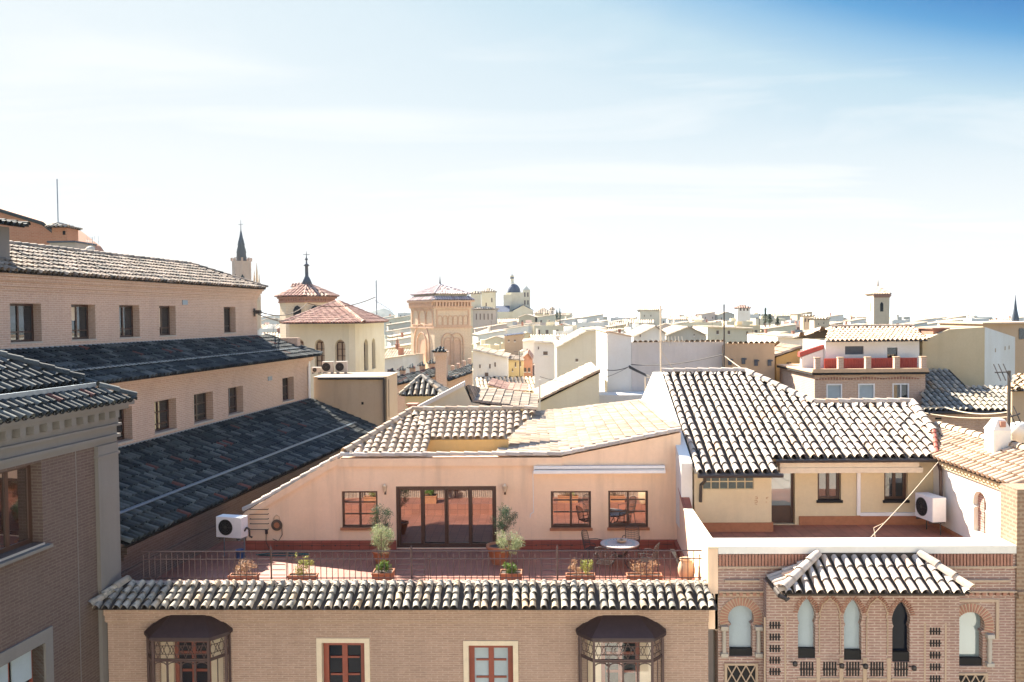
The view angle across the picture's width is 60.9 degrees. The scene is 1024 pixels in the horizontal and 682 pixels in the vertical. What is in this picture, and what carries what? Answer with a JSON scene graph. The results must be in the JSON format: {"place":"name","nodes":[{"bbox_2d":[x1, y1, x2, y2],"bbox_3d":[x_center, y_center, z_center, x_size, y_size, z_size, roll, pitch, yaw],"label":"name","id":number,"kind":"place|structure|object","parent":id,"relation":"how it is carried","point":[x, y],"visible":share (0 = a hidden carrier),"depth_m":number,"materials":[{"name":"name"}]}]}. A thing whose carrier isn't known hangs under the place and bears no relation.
{"place":"outdoors","nodes":[
{"label":"outdoors","id":0,"kind":"place"},
{"bbox_2d":[47,241,96,248],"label":"grey roof box","id":1,"kind":"object","parent":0,"point":[78,244],"visible":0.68,"depth_m":44.63,"materials":[{"name":"stone"}]},
{"bbox_2d":[88,541,717,681],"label":"terrace building","id":2,"kind":"structure","parent":0,"point":[422,630],"depth_m":21.12,"materials":[{"name":"paint"}]},
{"bbox_2d":[216,514,252,557],"bbox_3d":[-8.379,5.957,26.459,1.113,1.284,0.460,0,2,16],"label":"air conditioner","id":3,"kind":"object","parent":2,"relation":"on","point":[232,526],"visible":1,"depth_m":26.30,"materials":[{"name":"white paint"}]},
{"bbox_2d":[227,558,259,579],"bbox_3d":[-6.973,5.978,22.684,0.795,0.683,0.347,-1,2,2],"label":"flower trough","id":4,"kind":"object","parent":2,"relation":"on","point":[237,574],"visible":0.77,"depth_m":22.65,"materials":[{"name":"ceramic"}]},
{"bbox_2d":[287,553,318,579],"bbox_3d":[-5.436,5.881,22.620,0.770,0.849,0.345,-1,2,2],"label":"flower trough","id":5,"kind":"object","parent":2,"relation":"on","point":[298,573],"visible":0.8,"depth_m":22.60,"materials":[{"name":"ceramic"}]},
{"bbox_2d":[372,547,390,563],"bbox_3d":[-3.855,6.376,25.738,0.560,0.400,0.560,-1,2,2],"label":"round pot","id":6,"kind":"object","parent":2,"relation":"on","point":[375,554],"visible":0.52,"depth_m":25.56,"materials":[{"name":"ceramic"}]},
{"bbox_2d":[367,504,392,531],"bbox_3d":[-3.873,5.488,25.708,0.797,1.464,0.716,-1,2,2],"label":"olive tree","id":7,"kind":"object","parent":6,"relation":"on","point":[383,512],"visible":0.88,"depth_m":25.62,"materials":[{"name":"green plant"}]},
{"bbox_2d":[371,560,394,579],"bbox_3d":[-3.348,5.971,22.661,0.550,0.622,0.458,-1,2,2],"label":"flower trough","id":8,"kind":"object","parent":2,"relation":"on","point":[389,571],"visible":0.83,"depth_m":22.54,"materials":[{"name":"ceramic"}]},
{"bbox_2d":[369,520,394,571],"bbox_3d":[-3.361,5.359,22.668,0.725,1.352,0.689,-1,2,-15],"label":"olive tree","id":9,"kind":"object","parent":8,"relation":"on","point":[388,534],"visible":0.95,"depth_m":22.61,"materials":[{"name":"green plant"}]},
{"bbox_2d":[141,546,701,580],"bbox_3d":[-2.305,5.684,21.744,14.095,1.193,0.110,-1,2,2],"label":"terrace railing","id":10,"kind":"object","parent":2,"relation":"on","point":[424,564],"visible":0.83,"depth_m":21.75,"materials":[{"name":"metal"}]},
{"bbox_2d":[486,541,511,564],"bbox_3d":[-0.383,6.268,25.625,0.762,0.550,0.762,-1,2,2],"label":"round pot","id":11,"kind":"object","parent":2,"relation":"on","point":[491,546],"visible":0.56,"depth_m":25.41,"materials":[{"name":"ceramic"}]},
{"bbox_2d":[489,503,517,546],"bbox_3d":[-0.232,5.375,25.620,0.826,1.349,0.950,1,2,35],"label":"olive tree","id":12,"kind":"object","parent":11,"relation":"on","point":[503,525],"visible":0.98,"depth_m":25.52,"materials":[{"name":"green plant"}]},
{"bbox_2d":[499,561,522,579],"bbox_3d":[-0.027,5.970,22.544,0.590,0.562,0.446,-1,2,2],"label":"flower trough","id":13,"kind":"object","parent":2,"relation":"on","point":[507,570],"visible":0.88,"depth_m":22.41,"materials":[{"name":"ceramic"}]},
{"bbox_2d":[495,529,525,571],"bbox_3d":[-0.046,5.425,22.527,0.812,1.158,0.677,-1,2,2],"label":"olive tree","id":14,"kind":"object","parent":13,"relation":"in","point":[515,545],"visible":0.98,"depth_m":22.46,"materials":[{"name":"green plant"}]},
{"bbox_2d":[565,559,595,579],"bbox_3d":[1.756,5.906,22.378,0.770,0.663,0.336,-1,2,2],"label":"flower trough","id":15,"kind":"object","parent":2,"relation":"on","point":[585,573],"visible":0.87,"depth_m":22.36,"materials":[{"name":"ceramic"}]},
{"bbox_2d":[600,538,639,568],"bbox_3d":[3.130,6.185,25.261,1.144,0.666,1.144,-1,2,2],"label":"mosaic table","id":16,"kind":"object","parent":2,"relation":"on","point":[613,543],"visible":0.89,"depth_m":25.12,"materials":[{"name":"metal"}]},
{"bbox_2d":[625,559,662,579],"bbox_3d":[3.391,5.906,22.347,0.930,0.630,0.301,-1,2,2],"label":"flower trough","id":17,"kind":"object","parent":2,"relation":"on","point":[637,574],"visible":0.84,"depth_m":22.29,"materials":[{"name":"ceramic"}]},
{"bbox_2d":[678,557,694,579],"bbox_3d":[4.519,5.919,22.556,0.440,0.568,0.440,-1,2,2],"label":"clay jar","id":18,"kind":"object","parent":2,"relation":"on","point":[685,569],"visible":0.84,"depth_m":22.40,"materials":[{"name":"ceramic"}]},
{"bbox_2d":[674,489,718,628],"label":"partition wall","id":19,"kind":"structure","parent":2,"relation":"on","point":[693,533],"depth_m":22.64,"materials":[{"name":"white paint"}]},
{"bbox_2d":[242,399,681,549],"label":"pink rooftop house","id":20,"kind":"structure","parent":0,"point":[444,476],"depth_m":27.32,"materials":[{"name":"paint"}]},
{"bbox_2d":[340,491,377,529],"bbox_3d":[-4.782,5.323,27.393,1.217,1.229,0.210,-1,2,2],"label":"window","id":21,"kind":"structure","parent":20,"relation":"in","point":[357,505],"depth_m":27.47,"materials":[{"name":"brown wood"}]},
{"bbox_2d":[396,486,496,547],"bbox_3d":[-2.056,5.509,27.355,3.146,1.944,0.116,-1,2,2],"label":"sliding door","id":22,"kind":"structure","parent":20,"relation":"in","point":[426,516],"depth_m":27.39,"materials":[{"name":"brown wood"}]},
{"bbox_2d":[550,491,592,530],"bbox_3d":[1.840,5.289,27.182,1.329,1.234,0.210,-1,2,2],"label":"window","id":23,"kind":"structure","parent":20,"relation":"in","point":[570,510],"depth_m":27.25,"materials":[{"name":"brown wood"}]},
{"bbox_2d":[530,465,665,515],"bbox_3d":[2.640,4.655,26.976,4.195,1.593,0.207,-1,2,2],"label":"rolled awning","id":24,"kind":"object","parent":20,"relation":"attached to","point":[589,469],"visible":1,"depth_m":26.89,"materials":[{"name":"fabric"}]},
{"bbox_2d":[607,491,649,530],"bbox_3d":[3.616,5.264,27.125,1.313,1.232,0.210,-1,2,2],"label":"window","id":25,"kind":"structure","parent":20,"relation":"in","point":[625,508],"depth_m":27.19,"materials":[{"name":"brown wood"}]},
{"bbox_2d":[0,0,1023,317],"label":"sky","id":26,"kind":"structure","parent":0,"point":[606,157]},
{"bbox_2d":[384,312,1023,348],"bbox_3d":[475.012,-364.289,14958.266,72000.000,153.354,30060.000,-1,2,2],"label":"ground","id":27,"kind":"structure","parent":0,"point":[999,315],"depth_m":15864.48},
{"bbox_2d":[0,208,103,250],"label":"orange gable building","id":28,"kind":"structure","parent":27,"relation":"on","point":[36,231],"depth_m":58.88,"materials":[{"name":"brick"}]},
{"bbox_2d":[44,222,82,240],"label":"orange turret","id":29,"kind":"object","parent":27,"relation":"on","point":[63,232],"visible":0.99,"depth_m":55.78,"materials":[{"name":"brick"}]},
{"bbox_2d":[0,350,137,681],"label":"corniced wing","id":30,"kind":"structure","parent":27,"relation":"on","point":[60,554],"depth_m":19.76,"materials":[{"name":"brown brick"}]},
{"bbox_2d":[0,465,44,561],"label":"window","id":31,"kind":"structure","parent":30,"relation":"in","point":[15,484],"depth_m":18.80,"materials":[{"name":"brown wood"}]},
{"bbox_2d":[0,240,377,582],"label":"brick palace","id":32,"kind":"structure","parent":27,"relation":"on","point":[225,413],"depth_m":31.75,"materials":[{"name":"beige brick"}]},
{"bbox_2d":[0,218,30,257],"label":"roof dormer","id":33,"kind":"object","parent":32,"relation":"on","point":[4,244],"visible":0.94,"depth_m":27.21,"materials":[{"name":"stone"}]},
{"bbox_2d":[10,304,42,343],"bbox_3d":[-15.358,-0.546,27.275,0.360,1.250,1.470,0,2,8],"label":"window","id":34,"kind":"structure","parent":32,"relation":"in","point":[21,315],"depth_m":27.49,"materials":[{"name":"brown wood"}]},
{"bbox_2d":[71,305,96,340],"bbox_3d":[-14.952,-0.634,30.112,0.360,1.250,1.378,0,2,8],"label":"window","id":35,"kind":"structure","parent":32,"relation":"in","point":[79,313],"depth_m":30.35,"materials":[{"name":"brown wood"}]},
{"bbox_2d":[117,409,133,444],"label":"window","id":36,"kind":"structure","parent":32,"relation":"in","point":[120,428],"depth_m":29.24,"materials":[{"name":"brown wood"}]},
{"bbox_2d":[119,305,140,338],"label":"window","id":37,"kind":"structure","parent":32,"relation":"in","point":[125,311],"depth_m":33.08,"materials":[{"name":"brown wood"}]},
{"bbox_2d":[154,399,177,434],"bbox_3d":[-12.660,2.709,31.441,0.380,1.180,1.519,0,2,8],"label":"window","id":38,"kind":"structure","parent":32,"relation":"in","point":[161,407],"depth_m":31.75,"materials":[{"name":"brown wood"}]},
{"bbox_2d":[159,306,176,336],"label":"window","id":39,"kind":"structure","parent":32,"relation":"in","point":[164,318],"depth_m":35.80,"materials":[{"name":"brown wood"}]},
{"bbox_2d":[194,392,213,424],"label":"window","id":40,"kind":"structure","parent":32,"relation":"in","point":[199,399],"depth_m":34.52,"materials":[{"name":"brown wood"}]},
{"bbox_2d":[228,387,243,416],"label":"window","id":41,"kind":"structure","parent":32,"relation":"in","point":[232,400],"depth_m":37.28,"materials":[{"name":"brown wood"}]},
{"bbox_2d":[231,220,260,327],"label":"cathedral tower","id":42,"kind":"structure","parent":27,"relation":"on","point":[241,264],"depth_m":230.86,"materials":[{"name":"stone"}]},
{"bbox_2d":[274,251,339,337],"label":"octagonal brick tower","id":43,"kind":"structure","parent":27,"relation":"on","point":[294,299],"depth_m":103.30,"materials":[{"name":"beige ceramic"}]},
{"bbox_2d":[279,299,388,398],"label":"cream hall","id":44,"kind":"structure","parent":27,"relation":"on","point":[352,335],"depth_m":68.50,"materials":[{"name":"paint"}]},
{"bbox_2d":[313,372,397,427],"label":"tan annex","id":45,"kind":"object","parent":27,"relation":"on","point":[370,397],"visible":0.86,"depth_m":45.30,"materials":[{"name":"paint"}]},
{"bbox_2d":[385,348,423,375],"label":"town house","id":46,"kind":"structure","parent":27,"relation":"on","point":[395,363],"depth_m":106.65,"materials":[{"name":"white paint"}]},
{"bbox_2d":[398,374,448,415],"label":"tile hat turret","id":47,"kind":"object","parent":27,"relation":"on","point":[420,388],"visible":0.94,"depth_m":40.28,"materials":[{"name":"grey tile"}]},
{"bbox_2d":[387,346,472,419],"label":"merloned church wall","id":48,"kind":"structure","parent":27,"relation":"on","point":[442,374],"depth_m":60.39,"materials":[{"name":"brick"}]},
{"bbox_2d":[406,279,474,370],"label":"mudejar tower","id":49,"kind":"structure","parent":27,"relation":"on","point":[440,314],"depth_m":112.18,"materials":[{"name":"brick"}]},
{"bbox_2d":[471,291,481,347],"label":"tower","id":50,"kind":"structure","parent":27,"relation":"on","point":[476,295],"depth_m":290.31,"materials":[{"name":"beige paint"}]},
{"bbox_2d":[418,381,538,411],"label":"gabled cream house","id":51,"kind":"structure","parent":27,"relation":"on","point":[460,394],"depth_m":36.25,"materials":[{"name":"tile"}]},
{"bbox_2d":[471,306,498,332],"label":"tower","id":52,"kind":"structure","parent":27,"relation":"on","point":[485,316],"depth_m":285.34,"materials":[{"name":"stone"}]},
{"bbox_2d":[480,288,496,307],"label":"tower","id":53,"kind":"structure","parent":27,"relation":"on","point":[488,297],"depth_m":300.13,"materials":[{"name":"beige paint"}]},
{"bbox_2d":[472,327,505,343],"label":"town house","id":54,"kind":"structure","parent":27,"relation":"on","point":[478,337],"depth_m":202.23,"materials":[{"name":"white paint"}]},
{"bbox_2d":[471,330,506,350],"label":"town house","id":55,"kind":"structure","parent":27,"relation":"on","point":[498,340],"depth_m":177.27,"materials":[{"name":"beige paint"}]},
{"bbox_2d":[473,346,510,385],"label":"stacked house","id":56,"kind":"structure","parent":27,"relation":"on","point":[488,362],"depth_m":78.21,"materials":[{"name":"white paint"}]},
{"bbox_2d":[475,351,533,410],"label":"town house","id":57,"kind":"structure","parent":27,"relation":"on","point":[485,381],"depth_m":76.95,"materials":[{"name":"white paint"}]},
{"bbox_2d":[487,378,527,410],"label":"stacked house","id":58,"kind":"structure","parent":27,"relation":"on","point":[498,384],"depth_m":68.21,"materials":[{"name":"tile"}]},
{"bbox_2d":[504,332,524,354],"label":"stacked house","id":59,"kind":"structure","parent":27,"relation":"on","point":[513,342],"depth_m":128.13,"materials":[{"name":"beige paint"}]},
{"bbox_2d":[496,275,533,318],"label":"domed church","id":60,"kind":"structure","parent":27,"relation":"on","point":[516,303],"depth_m":414.00,"materials":[{"name":"beige paint"}]},
{"bbox_2d":[508,355,523,377],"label":"stacked house","id":61,"kind":"structure","parent":27,"relation":"on","point":[513,366],"depth_m":80.15,"materials":[{"name":"paint"}]},
{"bbox_2d":[503,322,535,333],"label":"town house","id":62,"kind":"structure","parent":27,"relation":"on","point":[523,328],"depth_m":228.47,"materials":[{"name":"white paint"}]},
{"bbox_2d":[522,349,533,377],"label":"stacked house","id":63,"kind":"structure","parent":27,"relation":"on","point":[528,356],"depth_m":82.10,"materials":[{"name":"orange paint"}]},
{"bbox_2d":[534,338,557,408],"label":"stacked house","id":64,"kind":"structure","parent":27,"relation":"on","point":[544,358],"depth_m":72.04,"materials":[{"name":"white paint"}]},
{"bbox_2d":[534,322,576,333],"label":"town house","id":65,"kind":"structure","parent":27,"relation":"on","point":[548,327],"depth_m":230.85,"materials":[{"name":"beige paint"}]},
{"bbox_2d":[529,362,600,452],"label":"sloping pale house","id":66,"kind":"structure","parent":27,"relation":"on","point":[578,386],"depth_m":42.04,"materials":[{"name":"beige paint"}]},
{"bbox_2d":[553,326,606,377],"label":"stacked house","id":67,"kind":"structure","parent":27,"relation":"on","point":[575,349],"depth_m":56.95,"materials":[{"name":"grey paint"}]},
{"bbox_2d":[573,319,603,329],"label":"town house","id":68,"kind":"structure","parent":27,"relation":"on","point":[583,323],"depth_m":265.68,"materials":[{"name":"white paint"}]},
{"bbox_2d":[595,328,631,391],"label":"white block house","id":69,"kind":"structure","parent":27,"relation":"on","point":[613,350],"depth_m":45.92,"materials":[{"name":"paint"}]},
{"bbox_2d":[599,391,644,403],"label":"parapet","id":70,"kind":"structure","parent":27,"relation":"on","point":[606,397],"depth_m":43.98,"materials":[{"name":"white paint"}]},
{"bbox_2d":[624,324,666,341],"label":"stacked house","id":71,"kind":"structure","parent":27,"relation":"on","point":[642,332],"depth_m":79.67,"materials":[{"name":"white paint"}]},
{"bbox_2d":[636,307,662,324],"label":"tower","id":72,"kind":"structure","parent":27,"relation":"on","point":[648,313],"depth_m":338.32,"materials":[{"name":"grey paint"}]},
{"bbox_2d":[631,340,725,681],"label":"lilac party wall","id":73,"kind":"structure","parent":27,"relation":"on","point":[645,352],"depth_m":45.79,"materials":[{"name":"grey paint"}]},
{"bbox_2d":[662,325,706,341],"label":"stacked house","id":74,"kind":"structure","parent":27,"relation":"on","point":[673,332],"depth_m":83.54,"materials":[{"name":"grey paint"}]},
{"bbox_2d":[693,325,751,342],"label":"stacked house","id":75,"kind":"structure","parent":27,"relation":"on","point":[733,334],"depth_m":94.34,"materials":[{"name":"beige paint"}]},
{"bbox_2d":[734,305,750,320],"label":"tower","id":76,"kind":"structure","parent":27,"relation":"on","point":[742,312],"depth_m":297.53,"materials":[{"name":"white paint"}]},
{"bbox_2d":[722,341,779,380],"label":"brown party wall","id":77,"kind":"structure","parent":27,"relation":"on","point":[758,357],"depth_m":45.07,"materials":[{"name":"paint"}]},
{"bbox_2d":[760,323,795,333],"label":"town house","id":78,"kind":"structure","parent":27,"relation":"on","point":[788,328],"depth_m":230.59,"materials":[{"name":"beige paint"}]},
{"bbox_2d":[747,333,819,350],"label":"stacked house","id":79,"kind":"structure","parent":27,"relation":"on","point":[786,338],"depth_m":63.11,"materials":[{"name":"white paint"}]},
{"bbox_2d":[808,316,830,340],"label":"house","id":80,"kind":"structure","parent":27,"relation":"on","point":[818,321],"depth_m":247.35,"materials":[{"name":"paint"}]},
{"bbox_2d":[776,324,929,405],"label":"red railed house","id":81,"kind":"structure","parent":27,"relation":"on","point":[847,361],"depth_m":41.41,"materials":[{"name":"paint"}]},
{"bbox_2d":[826,384,841,398],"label":"window","id":82,"kind":"structure","parent":81,"relation":"in","point":[833,391],"depth_m":39.88,"materials":[{"name":"white glass"}]},
{"bbox_2d":[858,384,874,402],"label":"window","id":83,"kind":"structure","parent":81,"relation":"in","point":[864,390],"depth_m":39.85,"materials":[{"name":"white glass"}]},
{"bbox_2d":[892,383,908,397],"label":"window","id":84,"kind":"structure","parent":81,"relation":"in","point":[901,390],"depth_m":39.79,"materials":[{"name":"white glass"}]},
{"bbox_2d":[712,537,1016,681],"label":"arched brick building","id":85,"kind":"structure","parent":27,"relation":"on","point":[893,609],"depth_m":20.65,"materials":[{"name":"brown brick"}]},
{"bbox_2d":[728,606,751,646],"bbox_3d":[5.510,6.839,21.134,0.620,1.194,0.006,-1,2,2],"label":"window pane","id":86,"kind":"structure","parent":85,"relation":"in","point":[739,617],"depth_m":21.14,"materials":[{"name":"grey glass"}]},
{"bbox_2d":[797,598,813,646],"bbox_3d":[6.975,6.727,20.754,0.440,1.328,0.006,-1,2,2],"label":"window pane","id":87,"kind":"structure","parent":85,"relation":"in","point":[805,615],"depth_m":20.75,"materials":[{"name":"grey glass"}]},
{"bbox_2d":[642,367,1023,537],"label":"cream rooftop house","id":88,"kind":"structure","parent":85,"relation":"on","point":[743,432],"depth_m":26.54,"materials":[{"name":"tile"}]},
{"bbox_2d":[542,354,723,381],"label":"black cables","id":89,"kind":"object","parent":88,"relation":"attached to","point":[636,370],"visible":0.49,"depth_m":43.83,"materials":[{"name":"metal"}]},
{"bbox_2d":[771,461,793,522],"bbox_3d":[8.201,4.635,26.785,0.892,1.930,0.060,-1,2,2],"label":"terrace door","id":90,"kind":"structure","parent":88,"relation":"in","point":[782,489],"depth_m":26.79,"materials":[{"name":"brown wood"}]},
{"bbox_2d":[816,473,842,502],"bbox_3d":[9.680,4.374,26.625,0.789,1.114,0.250,-1,2,2],"label":"window","id":91,"kind":"structure","parent":88,"relation":"in","point":[828,483],"depth_m":26.71,"materials":[{"name":"brown wood"}]},
{"bbox_2d":[776,462,922,472],"bbox_3d":[10.172,3.785,26.290,4.227,0.322,0.447,-1,2,2],"label":"rolled awning","id":92,"kind":"object","parent":88,"relation":"attached to","point":[903,467],"visible":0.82,"depth_m":26.08,"materials":[{"name":"beige fabric"}]},
{"bbox_2d":[725,356,1012,418],"bbox_3d":[11.861,1.581,31.618,3.190,1.610,13.068,-2,2,-37],"label":"pale cable","id":93,"kind":"object","parent":88,"relation":"attached to","point":[935,407],"visible":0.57,"depth_m":28.22,"materials":[{"name":"plastic"}]},
{"bbox_2d":[883,473,909,502],"bbox_3d":[11.683,4.363,26.561,0.788,1.112,0.250,-1,2,2],"label":"window","id":94,"kind":"structure","parent":88,"relation":"in","point":[894,483],"depth_m":26.65,"materials":[{"name":"brown wood"}]},
{"bbox_2d":[915,492,945,534],"bbox_3d":[12.271,5.063,25.538,0.480,1.093,0.840,-1,2,-8],"label":"air conditioner","id":95,"kind":"object","parent":88,"relation":"on","point":[930,507],"visible":1,"depth_m":25.23,"materials":[{"name":"white paint"}]},
{"bbox_2d":[984,418,1011,453],"bbox_3d":[13.512,2.994,24.230,0.509,1.667,0.550,-1,2,2],"label":"white chimney","id":96,"kind":"object","parent":88,"relation":"on","point":[997,434],"visible":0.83,"depth_m":23.99,"materials":[{"name":"paint"}]},
{"bbox_2d":[993,364,1020,427],"bbox_3d":[14.067,1.853,24.684,0.721,2.411,0.483,-1,2,2],"label":"edge pole","id":97,"kind":"object","parent":88,"relation":"on","point":[1009,415],"visible":0.94,"depth_m":24.61,"materials":[{"name":"metal"}]},
{"bbox_2d":[1011,422,1023,442],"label":"round flue","id":98,"kind":"object","parent":88,"relation":"on","point":[1017,432],"visible":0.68,"depth_m":26.45,"materials":[{"name":"white paint"}]},
{"bbox_2d":[844,599,859,648],"bbox_3d":[8.053,6.749,20.721,0.440,1.343,0.006,-1,2,2],"label":"window pane","id":99,"kind":"structure","parent":85,"relation":"in","point":[851,615],"depth_m":20.72,"materials":[{"name":"grey glass"}]},
{"bbox_2d":[892,602,907,649],"bbox_3d":[9.178,6.781,20.686,0.440,1.341,0.006,-1,2,2],"label":"window pane","id":100,"kind":"structure","parent":85,"relation":"in","point":[899,617],"depth_m":20.68,"materials":[{"name":"black glass"}]},
{"bbox_2d":[959,612,979,655],"bbox_3d":[10.942,6.977,20.966,0.660,1.260,0.006,-1,2,2],"label":"window pane","id":101,"kind":"structure","parent":85,"relation":"in","point":[969,622],"depth_m":20.96,"materials":[{"name":"white glass"}]},
{"bbox_2d":[865,282,891,324],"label":"brick bell tower","id":102,"kind":"structure","parent":27,"relation":"on","point":[878,298],"depth_m":148.65,"materials":[{"name":"brick"}]},
{"bbox_2d":[916,326,984,386],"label":"sandy wall building","id":103,"kind":"structure","parent":27,"relation":"on","point":[959,353],"depth_m":41.98,"materials":[{"name":"paint"}]},
{"bbox_2d":[921,368,1006,432],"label":"tiled roof","id":104,"kind":"structure","parent":27,"relation":"on","point":[944,387],"depth_m":38.67,"materials":[{"name":"tile"}]},
{"bbox_2d":[941,327,1014,386],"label":"white side wall house","id":105,"kind":"structure","parent":27,"relation":"on","point":[1000,348],"depth_m":44.57,"materials":[{"name":"paint"}]},
{"bbox_2d":[938,321,1023,374],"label":"brown upper house","id":106,"kind":"structure","parent":27,"relation":"on","point":[1015,329],"depth_m":55.06,"materials":[{"name":"paint"}]},
{"bbox_2d":[1000,483,1023,681],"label":"brick pier","id":107,"kind":"structure","parent":27,"relation":"on","point":[1012,513],"depth_m":20.71,"materials":[{"name":"beige brick"}]},
{"bbox_2d":[1005,373,1023,439],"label":"ruined edge house","id":108,"kind":"structure","parent":27,"relation":"on","point":[1017,392],"depth_m":32.51,"materials":[{"name":"ceramic"}]},
{"bbox_2d":[769,342,801,381],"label":"ochre gable house","id":109,"kind":"structure","parent":0,"point":[785,353],"depth_m":46.62,"materials":[{"name":"paint"}]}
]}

